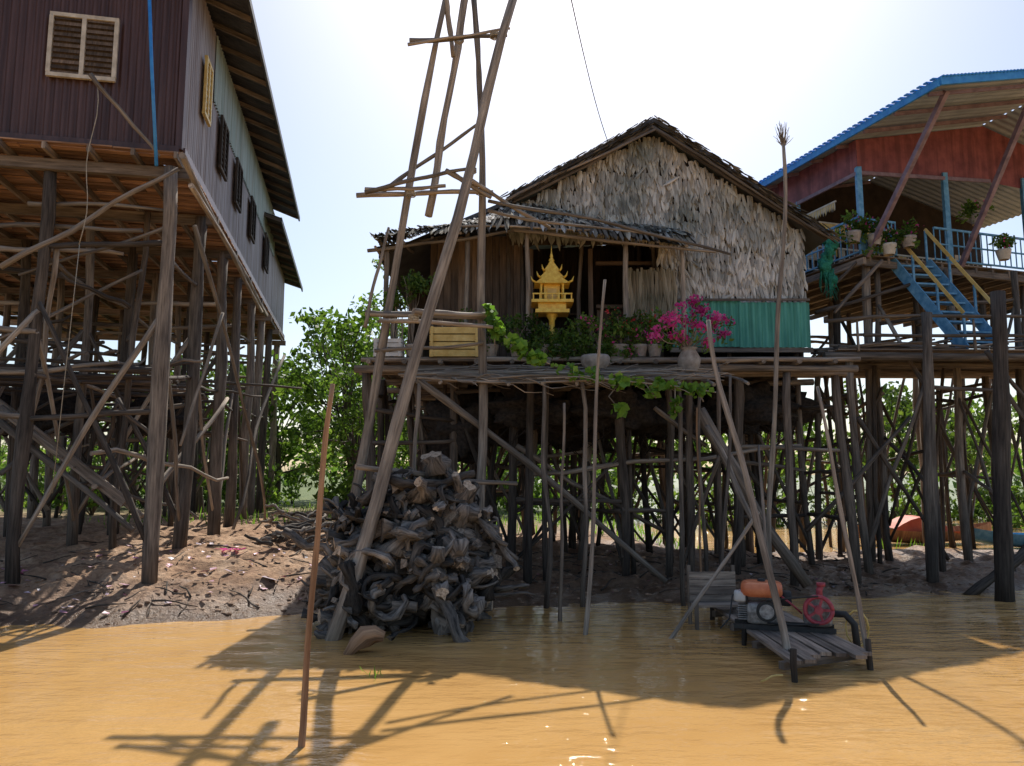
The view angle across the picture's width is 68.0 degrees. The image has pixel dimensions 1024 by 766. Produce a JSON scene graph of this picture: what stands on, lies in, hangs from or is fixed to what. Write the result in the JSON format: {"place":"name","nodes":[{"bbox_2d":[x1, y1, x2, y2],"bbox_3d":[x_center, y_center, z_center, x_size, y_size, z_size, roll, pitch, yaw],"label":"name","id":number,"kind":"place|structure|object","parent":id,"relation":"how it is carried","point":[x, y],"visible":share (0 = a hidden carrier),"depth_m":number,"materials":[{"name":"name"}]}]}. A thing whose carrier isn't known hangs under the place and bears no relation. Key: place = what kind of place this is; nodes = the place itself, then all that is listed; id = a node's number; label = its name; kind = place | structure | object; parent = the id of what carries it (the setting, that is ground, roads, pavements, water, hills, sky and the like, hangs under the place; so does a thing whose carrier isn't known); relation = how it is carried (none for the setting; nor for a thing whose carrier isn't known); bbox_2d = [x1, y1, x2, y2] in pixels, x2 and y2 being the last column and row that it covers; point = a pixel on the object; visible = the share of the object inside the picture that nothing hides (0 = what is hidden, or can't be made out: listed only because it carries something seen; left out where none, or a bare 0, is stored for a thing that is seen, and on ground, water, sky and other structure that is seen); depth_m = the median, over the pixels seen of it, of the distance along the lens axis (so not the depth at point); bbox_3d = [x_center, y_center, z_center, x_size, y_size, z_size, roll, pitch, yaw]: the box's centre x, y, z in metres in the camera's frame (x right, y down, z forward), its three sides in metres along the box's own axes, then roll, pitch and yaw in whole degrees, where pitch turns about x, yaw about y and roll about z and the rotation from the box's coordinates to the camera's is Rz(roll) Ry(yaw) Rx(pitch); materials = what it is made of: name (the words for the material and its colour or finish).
{"place":"outdoors","nodes":[
{"label":"outdoors","id":0,"kind":"place"},
{"bbox_2d":[0,513,1023,765],"bbox_3d":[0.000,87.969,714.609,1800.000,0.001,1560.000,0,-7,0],"label":"water","id":1,"kind":"structure","parent":0,"point":[636,685],"depth_m":7.69,"materials":[{"name":"liquid"}]},
{"bbox_2d":[298,383,334,747],"bbox_3d":[-1.679,1.724,6.394,0.075,3.496,0.380,-3,-8,24],"label":"wooden pole","id":2,"kind":"object","parent":1,"relation":"in","point":[305,682],"visible":0.96,"depth_m":6.39,"materials":[{"name":"brown wood"}]},
{"bbox_2d":[343,625,385,654],"bbox_3d":[-1.831,3.210,9.433,0.502,0.384,0.267,0,-7,0],"label":"driftwood stump","id":3,"kind":"object","parent":1,"relation":"in","point":[362,637],"visible":0.93,"depth_m":9.35,"materials":[{"name":"brown wood"}]},
{"bbox_2d":[282,451,534,642],"bbox_3d":[-1.650,2.513,11.250,3.965,2.996,2.550,0,-7,0],"label":"firewood pile","id":4,"kind":"object","parent":1,"relation":"in","point":[436,542],"visible":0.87,"depth_m":10.66,"materials":[{"name":"wood"}]},
{"bbox_2d":[558,403,565,620],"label":"wooden pole","id":5,"kind":"object","parent":1,"relation":"in","point":[561,534],"visible":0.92,"depth_m":11.61,"materials":[{"name":"brown wood"}]},
{"bbox_2d":[583,279,605,634],"bbox_3d":[1.151,1.202,10.842,0.526,5.539,0.128,4,-8,-32],"label":"wooden pole","id":6,"kind":"object","parent":1,"relation":"in","point":[589,587],"visible":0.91,"depth_m":10.81,"materials":[{"name":"brown wood"}]},
{"bbox_2d":[686,565,737,629],"bbox_3d":[2.966,3.364,11.039,0.710,1.351,0.490,0,-7,0],"label":"wooden seat","id":7,"kind":"object","parent":1,"relation":"in","point":[716,596],"visible":0.5,"depth_m":11.22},
{"bbox_2d":[669,511,759,638],"bbox_3d":[2.724,2.758,10.447,1.628,1.950,0.078,2,-7,-13],"label":"wooden pole","id":8,"kind":"object","parent":1,"relation":"in","point":[708,584],"visible":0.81,"depth_m":10.43,"materials":[{"name":"brown wood"}]},
{"bbox_2d":[718,374,731,616],"bbox_3d":[3.492,1.840,12.403,0.106,4.126,1.126,-5,-8,34],"label":"wooden pole","id":9,"kind":"object","parent":1,"relation":"in","point":[721,558],"visible":0.69,"depth_m":12.44,"materials":[{"name":"brown wood"}]},
{"bbox_2d":[766,121,792,569],"bbox_3d":[4.894,-0.529,13.743,0.808,8.826,0.383,2,-7,-20],"label":"wooden pole","id":10,"kind":"object","parent":1,"relation":"in","point":[783,144],"visible":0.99,"depth_m":13.65,"materials":[{"name":"brown wood"}]},
{"bbox_2d":[710,599,873,682],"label":"wooden jetty","id":11,"kind":"object","parent":1,"relation":"in","point":[809,649],"visible":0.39,"depth_m":8.82,"materials":[{"name":"wood"}]},
{"bbox_2d":[720,578,860,646],"bbox_3d":[3.560,3.029,9.755,1.704,0.968,0.511,-2,-7,19],"label":"water pump engine","id":12,"kind":"object","parent":11,"relation":"on","point":[820,612],"visible":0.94,"depth_m":9.69,"materials":[{"name":"orange metal"}]},
{"bbox_2d":[816,386,866,664],"bbox_3d":[4.053,1.896,9.199,0.080,3.834,0.931,1,-7,-12],"label":"wooden pole","id":13,"kind":"object","parent":1,"relation":"in","point":[851,562],"visible":0.81,"depth_m":9.23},
{"bbox_2d":[858,515,991,542],"bbox_3d":[13.000,4.661,24.116,4.995,0.851,1.183,1,-7,-5],"label":"wooden boat","id":14,"kind":"object","parent":1,"relation":"on","point":[909,528],"visible":0.38,"depth_m":23.73,"materials":[{"name":"red wood"}]},
{"bbox_2d":[974,528,1023,546],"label":"wooden boat","id":15,"kind":"object","parent":1,"relation":"on","point":[984,536],"visible":0.45,"depth_m":22.51,"materials":[{"name":"blue paint"}]},
{"bbox_2d":[0,475,1023,627],"bbox_3d":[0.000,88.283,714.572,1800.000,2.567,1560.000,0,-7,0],"label":"ground","id":16,"kind":"structure","parent":0,"point":[46,543],"depth_m":14.15,"materials":[{"name":"soil"}]},
{"bbox_2d":[0,165,279,583],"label":"stilts","id":17,"kind":"object","parent":16,"relation":"on","point":[158,347],"visible":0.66,"depth_m":15.88,"materials":[{"name":"brown wood"}]},
{"bbox_2d":[0,399,125,506],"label":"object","id":18,"kind":"structure","parent":17,"relation":"attached to","point":[91,476],"depth_m":14.08,"materials":[{"name":"brown wood"}]},
{"bbox_2d":[0,388,184,439],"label":"stored nets","id":19,"kind":"object","parent":17,"relation":"attached to","point":[68,405],"visible":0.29,"depth_m":17.51},
{"bbox_2d":[0,349,261,408],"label":"storage platform","id":20,"kind":"structure","parent":17,"relation":"on","point":[141,383],"depth_m":15.39,"materials":[{"name":"brown wood"}]},
{"bbox_2d":[0,138,285,345],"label":"floor beams","id":21,"kind":"structure","parent":17,"relation":"on","point":[12,159],"depth_m":16.98,"materials":[{"name":"brown wood"}]},
{"bbox_2d":[0,137,284,339],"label":"floor planks","id":22,"kind":"object","parent":21,"relation":"on","point":[71,190],"visible":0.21,"depth_m":16.26,"materials":[{"name":"red wood"}]},
{"bbox_2d":[0,0,284,331],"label":"walls","id":23,"kind":"structure","parent":22,"relation":"on","point":[35,99],"depth_m":13.66,"materials":[{"name":"brown metal"}]},
{"bbox_2d":[45,11,119,82],"bbox_3d":[-7.571,-5.932,13.392,1.130,1.190,0.062,1,-7,-11],"label":"louvred window","id":24,"kind":"structure","parent":23,"relation":"attached to","point":[81,46],"depth_m":13.39,"materials":[{"name":"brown wood"}]},
{"bbox_2d":[0,0,284,338],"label":"corner trim","id":25,"kind":"structure","parent":23,"relation":"attached to","point":[179,146],"depth_m":13.67,"materials":[{"name":"wood"}]},
{"bbox_2d":[1,0,302,291],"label":"roof","id":26,"kind":"structure","parent":23,"relation":"on","point":[235,27],"depth_m":20.13,"materials":[{"name":"metal"}]},
{"bbox_2d":[148,0,157,165],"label":"water pipe","id":27,"kind":"object","parent":23,"relation":"attached to","point":[152,81],"visible":1,"depth_m":12.92,"materials":[{"name":"blue paint"}]},
{"bbox_2d":[202,55,269,273],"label":"side windows","id":28,"kind":"structure","parent":23,"relation":"attached to","point":[207,116],"depth_m":17.48,"materials":[{"name":"brown wood"}]},
{"bbox_2d":[0,73,301,546],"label":"braces","id":29,"kind":"object","parent":17,"relation":"attached to","point":[94,415],"visible":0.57,"depth_m":14.14,"materials":[{"name":"brown wood"}]},
{"bbox_2d":[52,88,98,492],"bbox_3d":[-7.265,-1.606,12.542,0.907,6.799,0.116,-6,-9,42],"label":"hanging rope","id":30,"kind":"object","parent":29,"relation":"hanging from","point":[74,287],"visible":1,"depth_m":12.39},
{"bbox_2d":[131,353,288,467],"bbox_3d":[-13.957,2.145,35.810,6.708,7.435,7.999,-3,-8,24],"label":"tree","id":31,"kind":"object","parent":16,"relation":"on","point":[209,376],"visible":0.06,"depth_m":35.08,"materials":[{"name":"green plant"}]},
{"bbox_2d":[0,430,468,515],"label":"shrubs","id":32,"kind":"object","parent":16,"relation":"on","point":[342,489],"visible":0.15,"depth_m":28.21,"materials":[{"name":"green plant"}]},
{"bbox_2d":[205,357,343,505],"bbox_3d":[-10.520,2.155,33.743,6.872,6.946,6.983,0,-7,0],"label":"tree","id":33,"kind":"object","parent":16,"relation":"on","point":[288,451],"visible":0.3,"depth_m":33.60,"materials":[{"name":"green plant"}]},
{"bbox_2d":[244,504,333,549],"bbox_3d":[-4.629,3.258,17.339,2.571,0.856,5.071,2,-7,-13],"label":"scrap wood pile","id":34,"kind":"object","parent":16,"relation":"on","point":[302,524],"visible":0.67,"depth_m":16.15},
{"bbox_2d":[262,292,422,482],"bbox_3d":[-6.259,0.972,30.196,7.115,8.602,6.792,0,-7,0],"label":"tree","id":35,"kind":"object","parent":16,"relation":"on","point":[349,328],"visible":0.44,"depth_m":29.38,"materials":[{"name":"green plant"}]},
{"bbox_2d":[295,361,408,508],"bbox_3d":[-4.957,1.837,23.861,2.887,5.207,3.414,-6,-9,39],"label":"tree","id":36,"kind":"object","parent":16,"relation":"on","point":[351,442],"visible":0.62,"depth_m":23.30,"materials":[{"name":"green plant"}]},
{"bbox_2d":[280,329,423,439],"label":"tree","id":37,"kind":"object","parent":16,"relation":"on","point":[328,371],"visible":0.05,"depth_m":41.01,"materials":[{"name":"green plant"}]},
{"bbox_2d":[344,259,407,467],"bbox_3d":[-3.905,0.196,26.577,3.566,9.243,3.844,4,-8,-30],"label":"tree","id":38,"kind":"object","parent":16,"relation":"on","point":[360,346],"visible":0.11,"depth_m":26.67,"materials":[{"name":"green plant"}]},
{"bbox_2d":[0,542,852,613],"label":"litter","id":39,"kind":"object","parent":16,"relation":"on","point":[169,564],"visible":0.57,"depth_m":13.27,"materials":[{"name":"plastic"}]},
{"bbox_2d":[0,538,932,616],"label":"fallen twigs","id":40,"kind":"object","parent":16,"relation":"on","point":[295,574],"visible":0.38,"depth_m":14.27,"materials":[{"name":"brown wood"}]},
{"bbox_2d":[0,541,988,624],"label":"mud clods","id":41,"kind":"object","parent":16,"relation":"on","point":[519,599],"visible":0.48,"depth_m":13.19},
{"bbox_2d":[85,501,923,679],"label":"grass","id":42,"kind":"structure","parent":16,"relation":"on","point":[315,508],"depth_m":22.57,"materials":[{"name":"green plant"}]},
{"bbox_2d":[0,424,1023,491],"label":"distant trees","id":43,"kind":"object","parent":16,"relation":"on","point":[1016,471],"visible":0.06,"depth_m":92.34,"materials":[{"name":"green plant"}]},
{"bbox_2d":[324,0,730,640],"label":"wooden tower","id":44,"kind":"structure","parent":16,"relation":"on","point":[386,468],"depth_m":12.97,"materials":[{"name":"brown wood"}]},
{"bbox_2d":[398,361,749,608],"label":"wooden terrace deck","id":45,"kind":"structure","parent":16,"relation":"on","point":[508,375],"depth_m":12.98,"materials":[{"name":"brown wood"}]},
{"bbox_2d":[580,354,609,370],"bbox_3d":[1.544,-0.379,14.045,0.560,0.260,0.546,0,-7,0],"label":"clay basin","id":46,"kind":"object","parent":45,"relation":"on","point":[587,360],"visible":0.84,"depth_m":13.85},
{"bbox_2d":[482,303,715,419],"bbox_3d":[1.449,-0.378,12.806,3.972,2.016,0.518,0,-7,0],"label":"climbing vine","id":47,"kind":"object","parent":45,"relation":"attached to","point":[520,348],"visible":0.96,"depth_m":12.72,"materials":[{"name":"green plant"}]},
{"bbox_2d":[646,294,735,372],"bbox_3d":[3.286,-0.935,14.040,1.658,1.443,0.832,0,-7,0],"label":"bougainvillea plant","id":48,"kind":"object","parent":45,"relation":"on","point":[689,357],"visible":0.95,"depth_m":13.98,"materials":[{"name":"pink plant"}]},
{"bbox_2d":[362,363,861,586],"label":"stilts","id":49,"kind":"object","parent":16,"relation":"on","point":[625,495],"visible":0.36,"depth_m":15.16,"materials":[{"name":"brown wood"}]},
{"bbox_2d":[354,356,860,410],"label":"platform","id":50,"kind":"structure","parent":49,"relation":"on","point":[751,370],"depth_m":14.91,"materials":[{"name":"brown wood"}]},
{"bbox_2d":[373,338,404,356],"bbox_3d":[-2.431,-0.680,14.977,0.570,0.360,0.342,0,-7,0],"label":"planter box","id":51,"kind":"object","parent":50,"relation":"on","point":[398,342],"visible":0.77,"depth_m":14.83,"materials":[{"name":"white paint"}]},
{"bbox_2d":[380,286,413,356],"bbox_3d":[-2.384,-1.220,15.104,0.628,1.421,0.732,5,-9,-37],"label":"potted plant","id":52,"kind":"object","parent":50,"relation":"on","point":[398,303],"visible":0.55,"depth_m":15.04,"materials":[{"name":"green plant"}]},
{"bbox_2d":[400,269,434,356],"bbox_3d":[-1.777,-1.436,15.012,0.908,1.828,0.822,1,-7,-8],"label":"potted plant","id":53,"kind":"object","parent":50,"relation":"on","point":[420,283],"visible":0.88,"depth_m":15.02,"materials":[{"name":"green plant"}]},
{"bbox_2d":[429,326,477,356],"bbox_3d":[-1.124,-0.786,14.939,0.970,0.600,0.392,0,-7,0],"label":"yellow crate","id":54,"kind":"object","parent":50,"relation":"on","point":[444,336],"visible":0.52,"depth_m":14.77,"materials":[{"name":"paint"}]},
{"bbox_2d":[459,307,509,356],"bbox_3d":[-0.500,-1.001,15.104,1.066,0.988,0.758,-2,-7,19],"label":"potted plant","id":55,"kind":"object","parent":50,"relation":"on","point":[491,349],"visible":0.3,"depth_m":14.93,"materials":[{"name":"green plant"}]},
{"bbox_2d":[486,312,546,356],"bbox_3d":[0.057,-0.963,15.001,1.034,0.886,0.920,4,-8,-31],"label":"potted plant","id":56,"kind":"object","parent":50,"relation":"on","point":[512,323],"visible":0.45,"depth_m":14.94,"materials":[{"name":"green plant"}]},
{"bbox_2d":[522,323,558,356],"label":"potted plant","id":57,"kind":"object","parent":50,"relation":"on","point":[536,342],"visible":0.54,"depth_m":14.78,"materials":[{"name":"green plant"}]},
{"bbox_2d":[519,312,570,359],"bbox_3d":[0.633,-0.929,14.998,1.111,1.043,0.666,0,-7,0],"label":"potted plant","id":58,"kind":"object","parent":50,"relation":"on","point":[530,325],"visible":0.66,"depth_m":14.96,"materials":[{"name":"green plant"}]},
{"bbox_2d":[531,245,573,355],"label":"golden spirit house","id":59,"kind":"structure","parent":50,"relation":"on","point":[551,306],"depth_m":15.30,"materials":[{"name":"gold metal"}]},
{"bbox_2d":[542,332,582,363],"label":"potted plant","id":60,"kind":"object","parent":50,"relation":"on","point":[553,349],"visible":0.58,"depth_m":14.86,"materials":[{"name":"green plant"}]},
{"bbox_2d":[554,318,598,358],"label":"potted plant","id":61,"kind":"object","parent":50,"relation":"on","point":[572,328],"visible":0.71,"depth_m":14.86,"materials":[{"name":"green plant"}]},
{"bbox_2d":[564,328,616,360],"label":"potted plant","id":62,"kind":"object","parent":50,"relation":"on","point":[583,350],"visible":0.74,"depth_m":14.80,"materials":[{"name":"green plant"}]},
{"bbox_2d":[367,125,826,365],"bbox_3d":[1.960,-2.600,20.047,9.929,5.556,9.280,0,-7,0],"label":"porch frame","id":63,"kind":"object","parent":50,"relation":"on","point":[527,231],"visible":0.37,"depth_m":15.81,"materials":[{"name":"brown wood"}]},
{"bbox_2d":[370,202,695,251],"bbox_3d":[0.432,-3.410,16.141,6.684,1.609,1.969,0,-7,0],"label":"lean to thatch","id":64,"kind":"object","parent":63,"relation":"on","point":[497,220],"visible":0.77,"depth_m":15.79,"materials":[{"name":"plant"}]},
{"bbox_2d":[623,267,677,324],"bbox_3d":[3.016,-1.854,16.542,1.203,1.392,0.109,0,-7,0],"label":"straw screen","id":65,"kind":"object","parent":63,"relation":"attached to","point":[646,293],"visible":0.85,"depth_m":16.54,"materials":[{"name":"wicker"}]},
{"bbox_2d":[509,136,807,304],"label":"thatched gable","id":66,"kind":"structure","parent":63,"relation":"attached to","point":[595,200],"depth_m":16.97,"materials":[{"name":"plant"}]},
{"bbox_2d":[670,298,812,352],"bbox_3d":[5.000,-1.253,16.565,3.100,1.175,0.165,0,-7,0],"label":"turquoise panel","id":67,"kind":"object","parent":66,"relation":"attached to","point":[754,326],"visible":0.76,"depth_m":16.55,"materials":[{"name":"metal"}]},
{"bbox_2d":[500,115,845,243],"bbox_3d":[3.465,-4.488,16.708,7.614,2.972,0.320,0,-7,0],"label":"rake thatch","id":68,"kind":"object","parent":63,"relation":"attached to","point":[694,149],"visible":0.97,"depth_m":16.71,"materials":[{"name":"brown plant"}]},
{"bbox_2d":[576,312,629,354],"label":"potted plant","id":69,"kind":"object","parent":50,"relation":"on","point":[583,320],"visible":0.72,"depth_m":14.86,"materials":[{"name":"green plant"}]},
{"bbox_2d":[408,135,801,356],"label":"plank walls","id":70,"kind":"structure","parent":50,"relation":"on","point":[602,263],"depth_m":17.18,"materials":[{"name":"brown wood"}]},
{"bbox_2d":[379,118,829,300],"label":"roof","id":71,"kind":"structure","parent":70,"relation":"on","point":[419,260],"depth_m":17.16,"materials":[{"name":"plant"}]},
{"bbox_2d":[600,321,634,358],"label":"potted plant","id":72,"kind":"object","parent":50,"relation":"on","point":[618,351],"visible":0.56,"depth_m":14.86,"materials":[{"name":"green plant"}]},
{"bbox_2d":[417,381,824,476],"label":"hanging net bundles","id":73,"kind":"object","parent":50,"relation":"hanging from","point":[507,408],"visible":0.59,"depth_m":15.66},
{"bbox_2d":[598,306,647,356],"bbox_3d":[2.242,-1.030,15.053,0.823,1.033,0.890,6,-9,-39],"label":"potted plant","id":74,"kind":"object","parent":50,"relation":"on","point":[622,328],"visible":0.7,"depth_m":15.00,"materials":[{"name":"green plant"}]},
{"bbox_2d":[622,314,659,359],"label":"potted plant","id":75,"kind":"object","parent":50,"relation":"on","point":[638,345],"visible":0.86,"depth_m":14.94,"materials":[{"name":"green plant"}]},
{"bbox_2d":[642,306,674,356],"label":"potted plant","id":76,"kind":"object","parent":50,"relation":"on","point":[654,350],"visible":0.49,"depth_m":14.91,"materials":[{"name":"green plant"}]},
{"bbox_2d":[370,384,846,587],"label":"braces","id":77,"kind":"object","parent":49,"relation":"attached to","point":[712,435],"visible":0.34,"depth_m":15.56,"materials":[{"name":"brown wood"}]},
{"bbox_2d":[560,436,677,481],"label":"tree","id":78,"kind":"object","parent":16,"relation":"on","point":[653,444],"visible":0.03,"depth_m":39.18,"materials":[{"name":"green plant"}]},
{"bbox_2d":[696,408,701,586],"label":"wooden pole","id":79,"kind":"object","parent":16,"relation":"in","point":[699,510],"visible":0.84,"depth_m":13.46,"materials":[{"name":"brown wood"}]},
{"bbox_2d":[486,454,1023,528],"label":"shrubs","id":80,"kind":"object","parent":16,"relation":"on","point":[979,512],"visible":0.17,"depth_m":32.70,"materials":[{"name":"green plant"}]},
{"bbox_2d":[674,422,835,492],"bbox_3d":[11.719,3.787,37.757,7.600,6.837,7.315,0,-7,0],"label":"tree","id":81,"kind":"object","parent":16,"relation":"on","point":[707,448],"visible":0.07,"depth_m":36.77,"materials":[{"name":"green plant"}]},
{"bbox_2d":[753,266,1023,601],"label":"stilts","id":82,"kind":"object","parent":16,"relation":"on","point":[933,506],"visible":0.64,"depth_m":17.51,"materials":[{"name":"brown wood"}]},
{"bbox_2d":[763,259,1023,594],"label":"braces","id":83,"kind":"object","parent":82,"relation":"attached to","point":[987,581],"visible":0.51,"depth_m":17.98,"materials":[{"name":"brown wood"}]},
{"bbox_2d":[817,234,839,300],"bbox_3d":[7.545,-2.805,18.061,0.525,1.756,0.359,0,-7,0],"label":"green net bag","id":84,"kind":"object","parent":83,"relation":"attached to","point":[826,270],"visible":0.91,"depth_m":17.99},
{"bbox_2d":[796,314,1023,378],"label":"deck","id":85,"kind":"structure","parent":82,"relation":"on","point":[889,359],"depth_m":16.43,"materials":[{"name":"brown wood"}]},
{"bbox_2d":[889,226,1008,348],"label":"blue stairs","id":86,"kind":"structure","parent":85,"relation":"on","point":[960,302],"depth_m":17.67,"materials":[{"name":"paint"}]},
{"bbox_2d":[887,218,919,248],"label":"potted plant","id":87,"kind":"object","parent":86,"relation":"on","point":[908,239],"visible":0.95,"depth_m":17.86,"materials":[{"name":"green plant"}]},
{"bbox_2d":[803,254,1023,327],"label":"floor","id":88,"kind":"structure","parent":82,"relation":"on","point":[901,301],"depth_m":20.55,"materials":[{"name":"brown wood"}]},
{"bbox_2d":[835,209,867,246],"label":"potted plant","id":89,"kind":"object","parent":88,"relation":"on","point":[853,235],"visible":0.96,"depth_m":17.92,"materials":[{"name":"green plant"}]},
{"bbox_2d":[861,220,900,257],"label":"potted plant","id":90,"kind":"object","parent":88,"relation":"on","point":[888,246],"visible":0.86,"depth_m":17.84,"materials":[{"name":"green plant"}]},
{"bbox_2d":[771,126,1023,274],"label":"walls","id":91,"kind":"structure","parent":88,"relation":"on","point":[974,154],"depth_m":19.89,"materials":[{"name":"red paint"}]},
{"bbox_2d":[759,69,1023,227],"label":"roof","id":92,"kind":"structure","parent":91,"relation":"on","point":[977,99],"depth_m":18.67,"materials":[{"name":"blue metal"}]},
{"bbox_2d":[955,199,994,225],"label":"potted plant","id":93,"kind":"object","parent":92,"relation":"hanging from","point":[970,213],"visible":0.86,"depth_m":19.20,"materials":[{"name":"green plant"}]},
{"bbox_2d":[796,90,1023,266],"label":"pillars","id":94,"kind":"structure","parent":88,"relation":"on","point":[928,128],"depth_m":18.00,"materials":[{"name":"blue paint"}]},
{"bbox_2d":[807,200,886,239],"bbox_3d":[8.876,-4.188,19.953,2.645,0.610,1.818,0,-7,0],"label":"curtain fringe","id":95,"kind":"object","parent":94,"relation":"attached to","point":[816,213],"visible":0.32,"depth_m":19.75,"materials":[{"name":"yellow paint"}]},
{"bbox_2d":[803,216,1023,272],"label":"railings","id":96,"kind":"object","parent":88,"relation":"on","point":[855,251],"visible":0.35,"depth_m":19.34,"materials":[{"name":"blue paint"}]},
{"bbox_2d":[988,233,1016,260],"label":"potted plant","id":97,"kind":"object","parent":88,"relation":"on","point":[1003,243],"visible":1,"depth_m":19.06,"materials":[{"name":"green plant"}]},
{"bbox_2d":[806,379,987,517],"bbox_3d":[18.255,3.338,35.467,8.308,7.264,7.438,0,-7,0],"label":"tree","id":98,"kind":"object","parent":16,"relation":"on","point":[905,410],"visible":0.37,"depth_m":34.71,"materials":[{"name":"green plant"}]},
{"bbox_2d":[889,391,1020,488],"bbox_3d":[24.075,3.838,40.152,7.348,7.213,8.128,0,-7,0],"label":"tree","id":99,"kind":"object","parent":16,"relation":"on","point":[980,416],"visible":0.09,"depth_m":38.22,"materials":[{"name":"green plant"}]},
{"bbox_2d":[0,0,1023,474],"label":"sky","id":100,"kind":"structure","parent":0,"point":[347,84],"materials":[{"name":"white"}]},
{"bbox_2d":[706,320,790,650],"bbox_3d":[2.947,1.440,9.428,0.138,4.798,1.490,3,-7,-20],"label":"wooden pole","id":101,"kind":"object","parent":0,"point":[785,640],"visible":0.83,"depth_m":9.29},
{"bbox_2d":[757,445,771,599],"bbox_3d":[3.801,2.326,11.401,0.069,2.824,1.279,-2,-7,13],"label":"wooden pole","id":102,"kind":"object","parent":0,"point":[762,497],"visible":0.52,"depth_m":11.69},
{"bbox_2d":[856,213,890,245],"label":"potted plant","id":103,"kind":"object","parent":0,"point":[869,237],"visible":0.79,"depth_m":17.90,"materials":[{"name":"green plant"}]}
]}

